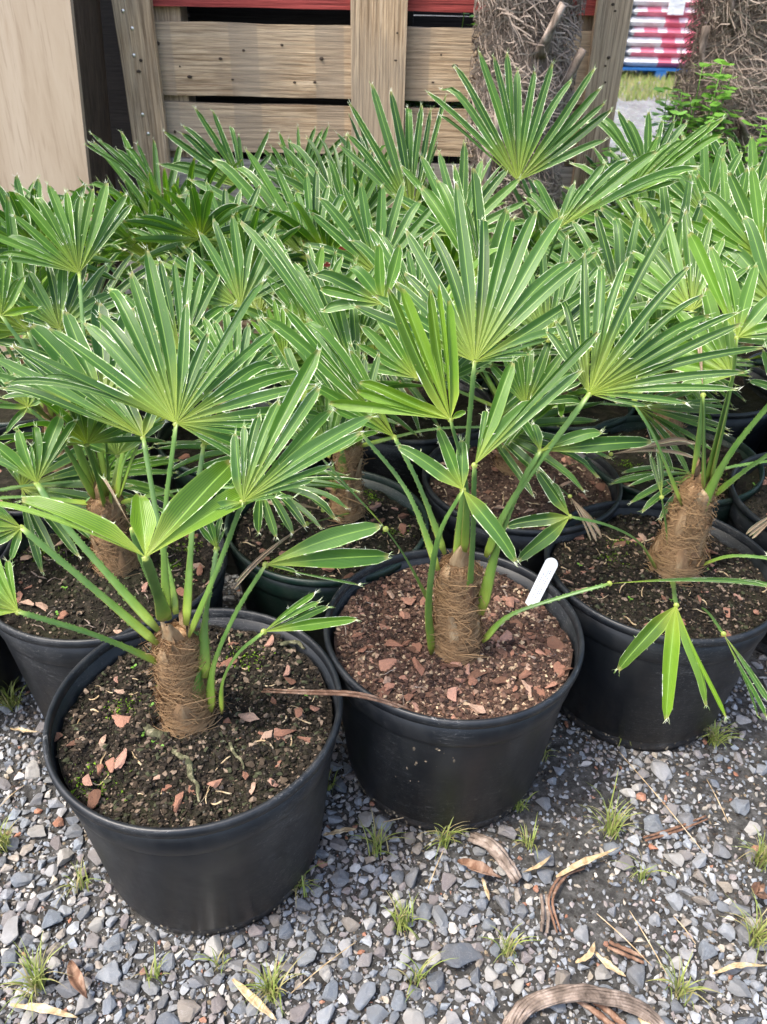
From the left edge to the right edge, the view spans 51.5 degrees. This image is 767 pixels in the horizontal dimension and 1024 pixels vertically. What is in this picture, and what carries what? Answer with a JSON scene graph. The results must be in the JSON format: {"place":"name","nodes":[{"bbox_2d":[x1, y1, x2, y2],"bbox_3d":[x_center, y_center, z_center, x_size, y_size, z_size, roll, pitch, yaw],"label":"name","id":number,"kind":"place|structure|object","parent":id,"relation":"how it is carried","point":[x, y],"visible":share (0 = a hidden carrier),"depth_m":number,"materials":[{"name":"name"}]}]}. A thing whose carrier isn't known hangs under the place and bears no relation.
{"place":"outdoors","nodes":[
{"label":"outdoors","id":0,"kind":"place"},
{"bbox_2d":[100,0,188,251],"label":"shed wall","id":1,"kind":"structure","parent":0,"point":[118,110],"depth_m":3.12,"materials":[{"name":"black wood"}]},
{"bbox_2d":[0,15,766,1023],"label":"ground","id":2,"kind":"structure","parent":0,"point":[114,937],"depth_m":1.05,"materials":[{"name":"grey gravel"}]},
{"bbox_2d":[0,815,19,853],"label":"grass tuft","id":3,"kind":"object","parent":2,"relation":"on","point":[3,839],"visible":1,"depth_m":1.10,"materials":[{"name":"green plant"}]},
{"bbox_2d":[0,678,26,712],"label":"grass tuft","id":4,"kind":"object","parent":2,"relation":"on","point":[8,703],"visible":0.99,"depth_m":1.31,"materials":[{"name":"green plant"}]},
{"bbox_2d":[10,727,38,732],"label":"dry leaf","id":5,"kind":"object","parent":2,"relation":"on","point":[22,729],"visible":1,"depth_m":1.27,"materials":[{"name":"plant"}]},
{"bbox_2d":[0,932,72,1022],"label":"grass tuft","id":6,"kind":"object","parent":2,"relation":"on","point":[35,982],"visible":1,"depth_m":0.95,"materials":[{"name":"green plant"}]},
{"bbox_2d":[10,1003,77,1017],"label":"dry leaf","id":7,"kind":"object","parent":2,"relation":"on","point":[42,1008],"visible":0.96,"depth_m":0.92,"materials":[{"name":"plant"}]},
{"bbox_2d":[0,0,124,357],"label":"plywood box","id":8,"kind":"object","parent":2,"relation":"on","point":[54,108],"visible":0.43,"depth_m":1.79,"materials":[{"name":"beige wood"}]},
{"bbox_2d":[67,960,87,998],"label":"dry leaf","id":9,"kind":"object","parent":2,"relation":"on","point":[76,980],"visible":1,"depth_m":0.94,"materials":[{"name":"brown plant"}]},
{"bbox_2d":[55,858,105,904],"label":"grass tuft","id":10,"kind":"object","parent":2,"relation":"on","point":[79,877],"visible":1,"depth_m":1.05,"materials":[{"name":"green plant"}]},
{"bbox_2d":[0,176,178,427],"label":"potted palm","id":11,"kind":"object","parent":2,"relation":"on","point":[6,416],"visible":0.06,"depth_m":1.69,"materials":[{"name":"green plant"}]},
{"bbox_2d":[0,285,179,702],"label":"potted palm","id":12,"kind":"object","parent":2,"relation":"on","point":[68,477],"visible":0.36,"depth_m":1.27,"materials":[{"name":"green plant"}]},
{"bbox_2d":[0,175,223,528],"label":"potted palm","id":13,"kind":"object","parent":2,"relation":"on","point":[7,479],"visible":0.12,"depth_m":1.41,"materials":[{"name":"green plant"}]},
{"bbox_2d":[134,945,168,987],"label":"grass tuft","id":14,"kind":"object","parent":2,"relation":"on","point":[156,972],"visible":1,"depth_m":0.97,"materials":[{"name":"green plant"}]},
{"bbox_2d":[61,130,295,493],"bbox_3d":[-0.425,-0.450,1.795,0.730,0.783,0.480,1,34,0],"label":"potted palm","id":15,"kind":"object","parent":2,"relation":"on","point":[148,203],"visible":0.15,"depth_m":1.58,"materials":[{"name":"green plant"}]},
{"bbox_2d":[0,180,359,718],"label":"potted palm","id":16,"kind":"object","parent":2,"relation":"on","point":[47,657],"visible":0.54,"depth_m":1.10,"materials":[{"name":"green plant"}]},
{"bbox_2d":[0,243,391,935],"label":"potted palm","id":17,"kind":"object","parent":2,"relation":"on","point":[186,761],"visible":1,"depth_m":0.89,"materials":[{"name":"green plant"}]},
{"bbox_2d":[194,946,230,973],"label":"grass tuft","id":18,"kind":"object","parent":2,"relation":"on","point":[216,962],"visible":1,"depth_m":0.98,"materials":[{"name":"green plant"}]},
{"bbox_2d":[0,178,447,573],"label":"potted palm","id":19,"kind":"object","parent":2,"relation":"on","point":[168,232],"visible":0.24,"depth_m":1.31,"materials":[{"name":"green plant"}]},
{"bbox_2d":[232,978,276,1019],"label":"dry leaf","id":20,"kind":"object","parent":2,"relation":"on","point":[247,993],"visible":0.96,"depth_m":0.94,"materials":[{"name":"plant"}]},
{"bbox_2d":[232,951,305,1021],"bbox_3d":[-0.134,0.559,0.939,0.089,0.054,0.080,1,34,0],"label":"grass tuft","id":21,"kind":"object","parent":2,"relation":"on","point":[270,987],"visible":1,"depth_m":0.94,"materials":[{"name":"green plant"}]},
{"bbox_2d":[290,861,329,897],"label":"grass tuft","id":22,"kind":"object","parent":2,"relation":"on","point":[303,884],"visible":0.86,"depth_m":1.05,"materials":[{"name":"green plant"}]},
{"bbox_2d":[155,105,475,466],"bbox_3d":[-0.121,-0.536,1.906,0.769,0.815,0.621,-13,36,-20],"label":"potted palm","id":23,"kind":"object","parent":2,"relation":"on","point":[205,149],"visible":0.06,"depth_m":1.60,"materials":[{"name":"green plant"}]},
{"bbox_2d":[291,941,356,992],"bbox_3d":[-0.071,0.554,0.972,0.100,0.011,0.004,-24,41,-32],"label":"straw","id":24,"kind":"object","parent":2,"relation":"on","point":[323,966],"visible":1,"depth_m":0.97,"materials":[{"name":"beige plant"}]},
{"bbox_2d":[327,765,337,792],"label":"grass tuft","id":25,"kind":"object","parent":2,"relation":"on","point":[329,787],"visible":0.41,"depth_m":1.20,"materials":[{"name":"green plant"}]},
{"bbox_2d":[323,827,355,835],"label":"dry leaf","id":26,"kind":"object","parent":2,"relation":"on","point":[341,830],"visible":1,"depth_m":1.12,"materials":[{"name":"plant"}]},
{"bbox_2d":[111,0,633,362],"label":"pallet crate","id":27,"kind":"object","parent":2,"relation":"on","point":[251,72],"visible":0.39,"depth_m":1.90,"materials":[{"name":"brown wood"}]},
{"bbox_2d":[153,212,610,654],"bbox_3d":[-0.010,-0.092,1.308,0.703,0.742,0.445,-11,36,-18],"label":"potted palm","id":28,"kind":"object","parent":2,"relation":"on","point":[327,304],"visible":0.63,"depth_m":1.21,"materials":[{"name":"green plant"}]},
{"bbox_2d":[352,810,412,858],"bbox_3d":[-0.004,0.450,1.101,0.086,0.060,0.067,22,39,28],"label":"grass tuft","id":29,"kind":"object","parent":2,"relation":"on","point":[376,841],"visible":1,"depth_m":1.10,"materials":[{"name":"green plant"}]},
{"bbox_2d":[177,114,593,532],"bbox_3d":[0.018,-0.349,1.637,0.891,0.807,0.522,1,34,0],"label":"potted palm","id":30,"kind":"object","parent":2,"relation":"on","point":[316,210],"visible":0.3,"depth_m":1.39,"materials":[{"name":"green plant"}]},
{"bbox_2d":[382,891,432,942],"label":"grass tuft","id":31,"kind":"object","parent":2,"relation":"on","point":[404,918],"visible":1,"depth_m":1.02,"materials":[{"name":"green plant"}]},
{"bbox_2d":[263,125,579,385],"bbox_3d":[0.147,-0.484,1.863,0.801,0.785,0.527,13,35,17],"label":"potted palm","id":32,"kind":"object","parent":2,"relation":"on","point":[454,255],"visible":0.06,"depth_m":1.63,"materials":[{"name":"green plant"}]},
{"bbox_2d":[393,950,454,1001],"bbox_3d":[0.046,0.546,0.963,0.078,0.054,0.045,-18,38,-27],"label":"grass tuft","id":33,"kind":"object","parent":2,"relation":"on","point":[420,972],"visible":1,"depth_m":0.96,"materials":[{"name":"green plant"}]},
{"bbox_2d":[428,850,443,888],"bbox_3d":[0.072,0.484,1.083,0.002,0.011,0.062,14,36,18],"label":"straw","id":34,"kind":"object","parent":2,"relation":"on","point":[435,869],"visible":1,"depth_m":1.07,"materials":[{"name":"beige plant"}]},
{"bbox_2d":[419,818,476,857],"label":"grass tuft","id":35,"kind":"object","parent":2,"relation":"on","point":[447,839],"visible":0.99,"depth_m":1.11,"materials":[{"name":"green plant"}]},
{"bbox_2d":[457,858,500,877],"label":"dry leaf","id":36,"kind":"object","parent":2,"relation":"on","point":[481,867],"visible":1,"depth_m":1.07,"materials":[{"name":"brown plant"}]},
{"bbox_2d":[482,878,489,900],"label":"dry leaf","id":37,"kind":"object","parent":2,"relation":"on","point":[486,890],"visible":1,"depth_m":1.05,"materials":[{"name":"plant"}]},
{"bbox_2d":[468,832,521,883],"bbox_3d":[0.155,0.472,1.100,0.024,0.024,0.092,-24,41,-33],"label":"dead stalk","id":38,"kind":"object","parent":2,"relation":"on","point":[496,850],"visible":1,"depth_m":1.09,"materials":[{"name":"brown plant"}]},
{"bbox_2d":[280,147,733,574],"bbox_3d":[0.207,-0.206,1.402,0.803,0.834,0.554,1,34,0],"label":"potted palm","id":39,"kind":"object","parent":2,"relation":"on","point":[498,481],"visible":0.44,"depth_m":1.20,"materials":[{"name":"green plant"}]},
{"bbox_2d":[257,180,766,832],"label":"potted palm","id":40,"kind":"object","parent":2,"relation":"on","point":[467,654],"visible":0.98,"depth_m":0.98,"materials":[{"name":"green plant"}]},
{"bbox_2d":[261,688,417,712],"bbox_3d":[-0.050,0.235,0.989,0.216,0.056,0.031,6,34,7],"label":"dead stalk","id":41,"kind":"object","parent":40,"relation":"on","point":[338,693],"visible":0.92,"depth_m":0.97,"materials":[{"name":"brown plant"}]},
{"bbox_2d":[525,558,557,605],"bbox_3d":[0.231,0.116,1.188,0.063,0.086,0.018,-28,43,-36],"label":"plant label","id":42,"kind":"object","parent":40,"relation":"in","point":[543,579],"visible":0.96,"depth_m":1.19,"materials":[{"name":"white plastic"}]},
{"bbox_2d":[483,923,541,968],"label":"grass tuft","id":43,"kind":"object","parent":2,"relation":"on","point":[507,948],"visible":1,"depth_m":0.99,"materials":[{"name":"green plant"}]},
{"bbox_2d":[513,791,537,812],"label":"grass tuft","id":44,"kind":"object","parent":2,"relation":"on","point":[517,807],"visible":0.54,"depth_m":1.17,"materials":[{"name":"green plant"}]},
{"bbox_2d":[465,0,586,362],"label":"old palm","id":45,"kind":"object","parent":2,"relation":"on","point":[527,34],"visible":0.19,"depth_m":1.65,"materials":[{"name":"plant"}]},
{"bbox_2d":[513,812,539,856],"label":"grass tuft","id":46,"kind":"object","parent":2,"relation":"on","point":[530,842],"visible":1,"depth_m":1.12,"materials":[{"name":"green plant"}]},
{"bbox_2d":[523,855,550,872],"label":"dry leaf","id":47,"kind":"object","parent":2,"relation":"on","point":[541,863],"visible":1,"depth_m":1.09,"materials":[{"name":"plant"}]},
{"bbox_2d":[539,893,550,933],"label":"dead stalk","id":48,"kind":"object","parent":2,"relation":"on","point":[542,916],"visible":1,"depth_m":1.04,"materials":[{"name":"brown plant"}]},
{"bbox_2d":[542,742,556,761],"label":"grass tuft","id":49,"kind":"object","parent":2,"relation":"on","point":[545,752],"visible":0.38,"depth_m":1.24,"materials":[{"name":"green plant"}]},
{"bbox_2d":[338,46,760,436],"bbox_3d":[0.360,-0.443,1.670,0.893,0.939,0.631,1,34,0],"label":"potted palm","id":50,"kind":"object","parent":2,"relation":"on","point":[526,134],"visible":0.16,"depth_m":1.33,"materials":[{"name":"green plant"}]},
{"bbox_2d":[547,866,584,932],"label":"dead stalk","id":51,"kind":"object","parent":2,"relation":"on","point":[560,882],"visible":1,"depth_m":1.06,"materials":[{"name":"brown plant"}]},
{"bbox_2d":[502,983,665,1023],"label":"dead stalk","id":52,"kind":"object","parent":2,"relation":"on","point":[523,1009],"visible":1,"depth_m":0.93,"materials":[{"name":"brown plant"}]},
{"bbox_2d":[575,942,595,962],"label":"dry leaf","id":53,"kind":"object","parent":2,"relation":"on","point":[588,954],"visible":1,"depth_m":0.98,"materials":[{"name":"plant"}]},
{"bbox_2d":[556,847,618,877],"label":"dry leaf","id":54,"kind":"object","parent":2,"relation":"on","point":[581,862],"visible":1,"depth_m":1.09,"materials":[{"name":"plant"}]},
{"bbox_2d":[576,1002,626,1023],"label":"dead stalk","id":55,"kind":"object","parent":2,"relation":"on","point":[610,1012],"visible":0.77,"depth_m":0.94,"materials":[{"name":"brown plant"}]},
{"bbox_2d":[594,951,625,976],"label":"dry leaf","id":56,"kind":"object","parent":2,"relation":"on","point":[607,963],"visible":1,"depth_m":0.97,"materials":[{"name":"plant"}]},
{"bbox_2d":[578,789,642,839],"bbox_3d":[0.324,0.439,1.135,0.091,0.052,0.094,1,34,0],"label":"grass tuft","id":57,"kind":"object","parent":2,"relation":"on","point":[612,826],"visible":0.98,"depth_m":1.14,"materials":[{"name":"green plant"}]},
{"bbox_2d":[588,773,634,829],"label":"grass tuft","id":58,"kind":"object","parent":2,"relation":"on","point":[611,801],"visible":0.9,"depth_m":1.14,"materials":[{"name":"green plant"}]},
{"bbox_2d":[475,114,766,523],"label":"potted palm","id":59,"kind":"object","parent":2,"relation":"on","point":[641,217],"visible":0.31,"depth_m":1.27,"materials":[{"name":"green plant"}]},
{"bbox_2d":[597,914,651,965],"bbox_3d":[0.304,0.539,1.007,0.006,0.011,0.085,-23,41,-32],"label":"straw","id":60,"kind":"object","parent":2,"relation":"on","point":[624,938],"visible":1,"depth_m":1.00,"materials":[{"name":"beige plant"}]},
{"bbox_2d":[607,940,644,963],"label":"dead stalk","id":61,"kind":"object","parent":2,"relation":"on","point":[625,949],"visible":1,"depth_m":1.00,"materials":[{"name":"brown plant"}]},
{"bbox_2d":[506,207,766,750],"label":"potted palm","id":62,"kind":"object","parent":2,"relation":"on","point":[664,664],"visible":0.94,"depth_m":1.18,"materials":[{"name":"green plant"}]},
{"bbox_2d":[554,154,725,373],"bbox_3d":[0.680,-0.527,2.026,0.626,0.696,0.499,14,36,19],"label":"potted palm","id":63,"kind":"object","parent":2,"relation":"on","point":[593,236],"visible":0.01,"depth_m":1.99,"materials":[{"name":"green plant"}]},
{"bbox_2d":[638,1017,649,1023],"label":"dry leaf","id":64,"kind":"object","parent":2,"relation":"on","point":[641,1021],"visible":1,"depth_m":0.93,"materials":[{"name":"plant"}]},
{"bbox_2d":[611,849,676,884],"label":"grass tuft","id":65,"kind":"object","parent":2,"relation":"on","point":[642,874],"visible":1,"depth_m":1.08,"materials":[{"name":"green plant"}]},
{"bbox_2d":[629,910,667,975],"bbox_3d":[0.334,0.542,1.005,0.005,0.011,0.087,-9,35,-15],"label":"straw","id":66,"kind":"object","parent":2,"relation":"on","point":[648,942],"visible":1,"depth_m":1.00,"materials":[{"name":"beige plant"}]},
{"bbox_2d":[622,65,681,79],"bbox_3d":[3.793,-6.207,11.187,1.940,0.135,1.000,1,34,0],"label":"blue pallet","id":67,"kind":"object","parent":2,"relation":"on","point":[661,71],"visible":0.15,"depth_m":10.75,"materials":[{"name":"paint"}]},
{"bbox_2d":[623,55,692,67],"bbox_3d":[3.823,-6.199,10.934,1.200,0.136,0.530,1,34,0],"label":"bag","id":68,"kind":"object","parent":67,"relation":"on","point":[634,61],"visible":0.43,"depth_m":10.72,"materials":[{"name":"plastic"}]},
{"bbox_2d":[625,46,697,57],"bbox_3d":[3.875,-6.294,10.870,1.220,0.134,0.530,1,34,0],"label":"bag","id":69,"kind":"object","parent":68,"relation":"on","point":[652,52],"visible":0.51,"depth_m":10.66,"materials":[{"name":"plastic"}]},
{"bbox_2d":[626,35,692,47],"bbox_3d":[3.828,-6.391,10.806,1.200,0.136,0.530,1,34,0],"label":"bag","id":70,"kind":"object","parent":69,"relation":"on","point":[633,41],"visible":0.43,"depth_m":10.60,"materials":[{"name":"white plastic"}]},
{"bbox_2d":[628,26,697,37],"bbox_3d":[3.880,-6.486,10.743,1.220,0.135,0.530,1,34,0],"label":"bag","id":71,"kind":"object","parent":70,"relation":"on","point":[670,32],"visible":0.52,"depth_m":10.54,"materials":[{"name":"plastic"}]},
{"bbox_2d":[630,15,711,27],"bbox_3d":[3.832,-6.583,10.679,1.200,0.132,0.530,1,34,0],"label":"bag","id":72,"kind":"object","parent":71,"relation":"on","point":[646,21],"visible":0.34,"depth_m":10.47,"materials":[{"name":"white plastic"}]},
{"bbox_2d":[631,6,703,17],"bbox_3d":[3.884,-6.677,10.616,1.220,0.134,0.530,1,34,0],"label":"bag","id":73,"kind":"object","parent":72,"relation":"on","point":[654,11],"visible":0.35,"depth_m":10.42,"materials":[{"name":"plastic"}]},
{"bbox_2d":[633,0,707,6],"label":"bag","id":74,"kind":"object","parent":73,"relation":"on","point":[664,3],"visible":0.38,"depth_m":10.36,"materials":[{"name":"plastic"}]},
{"bbox_2d":[667,0,685,14],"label":"paper sheet","id":75,"kind":"object","parent":74,"relation":"attached to","point":[676,7],"visible":1,"depth_m":10.35,"materials":[{"name":"white paper"}]},
{"bbox_2d":[589,110,731,349],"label":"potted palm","id":76,"kind":"object","parent":2,"relation":"on","point":[618,209],"visible":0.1,"depth_m":1.83,"materials":[{"name":"green plant"}]},
{"bbox_2d":[619,752,706,855],"bbox_3d":[0.410,0.426,1.181,0.006,0.011,0.196,-13,36,-20],"label":"straw","id":77,"kind":"object","parent":2,"relation":"on","point":[663,803],"visible":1,"depth_m":1.17,"materials":[{"name":"beige plant"}]},
{"bbox_2d":[579,106,766,452],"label":"potted palm","id":78,"kind":"object","parent":2,"relation":"on","point":[741,415],"visible":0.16,"depth_m":1.49,"materials":[{"name":"green plant"}]},
{"bbox_2d":[643,815,708,841],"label":"dead stalk","id":79,"kind":"object","parent":2,"relation":"on","point":[673,829],"visible":1,"depth_m":1.14,"materials":[{"name":"brown plant"}]},
{"bbox_2d":[645,946,720,1008],"bbox_3d":[0.351,0.560,0.953,0.078,0.055,0.084,-9,35,-15],"label":"grass tuft","id":80,"kind":"object","parent":2,"relation":"on","point":[685,988],"visible":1,"depth_m":0.95,"materials":[{"name":"green plant"}]},
{"bbox_2d":[673,916,695,943],"bbox_3d":[0.385,0.534,1.019,0.006,0.011,0.040,-14,37,-22],"label":"straw","id":81,"kind":"object","parent":2,"relation":"on","point":[686,930],"visible":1,"depth_m":1.01,"materials":[{"name":"beige plant"}]},
{"bbox_2d":[609,163,766,654],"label":"potted palm","id":82,"kind":"object","parent":2,"relation":"on","point":[748,517],"visible":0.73,"depth_m":1.15,"materials":[{"name":"green plant"}]},
{"bbox_2d":[643,58,742,171],"bbox_3d":[0.746,-0.666,2.066,0.236,0.886,0.178,1,34,0],"label":"weed","id":83,"kind":"object","parent":2,"relation":"on","point":[723,96],"visible":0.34,"depth_m":1.88,"materials":[{"name":"green plant"}]},
{"bbox_2d":[662,0,766,315],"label":"old palm","id":84,"kind":"object","parent":2,"relation":"on","point":[734,32],"visible":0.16,"depth_m":1.96,"materials":[{"name":"brown plant"}]},
{"bbox_2d":[662,132,766,453],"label":"potted palm","id":85,"kind":"object","parent":2,"relation":"on","point":[761,170],"visible":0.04,"depth_m":1.43,"materials":[{"name":"green plant"}]},
{"bbox_2d":[662,129,766,365],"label":"potted palm","id":86,"kind":"object","parent":2,"relation":"on","point":[745,355],"visible":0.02,"depth_m":2.03,"materials":[{"name":"green plant"}]},
{"bbox_2d":[706,779,728,822],"bbox_3d":[0.498,0.426,1.185,0.009,0.011,0.077,1,34,0],"label":"straw","id":87,"kind":"object","parent":2,"relation":"on","point":[718,801],"visible":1,"depth_m":1.18,"materials":[{"name":"beige plant"}]},
{"bbox_2d":[699,718,743,749],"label":"grass tuft","id":88,"kind":"object","parent":2,"relation":"on","point":[714,738],"visible":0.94,"depth_m":1.27,"materials":[{"name":"green plant"}]},
{"bbox_2d":[712,962,766,973],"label":"dry leaf","id":89,"kind":"object","parent":2,"relation":"on","point":[740,965],"visible":1,"depth_m":0.98,"materials":[{"name":"plant"}]},
{"bbox_2d":[713,116,766,310],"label":"weed","id":90,"kind":"object","parent":2,"relation":"on","point":[760,141],"visible":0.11,"depth_m":1.91,"materials":[{"name":"green plant"}]},
{"bbox_2d":[722,892,766,964],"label":"grass tuft","id":91,"kind":"object","parent":2,"relation":"on","point":[758,931],"visible":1,"depth_m":1.01,"materials":[{"name":"green plant"}]},
{"bbox_2d":[736,825,766,871],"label":"grass tuft","id":92,"kind":"object","parent":2,"relation":"on","point":[762,860],"visible":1,"depth_m":1.10,"materials":[{"name":"green plant"}]},
{"bbox_2d":[751,881,766,898],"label":"dry leaf","id":93,"kind":"object","parent":2,"relation":"on","point":[758,888],"visible":1,"depth_m":1.05,"materials":[{"name":"brown plant"}]},
{"bbox_2d":[617,70,688,101],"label":"grass","id":94,"kind":"structure","parent":0,"point":[631,80],"depth_m":9.83,"materials":[{"name":"green plant"}]}
]}

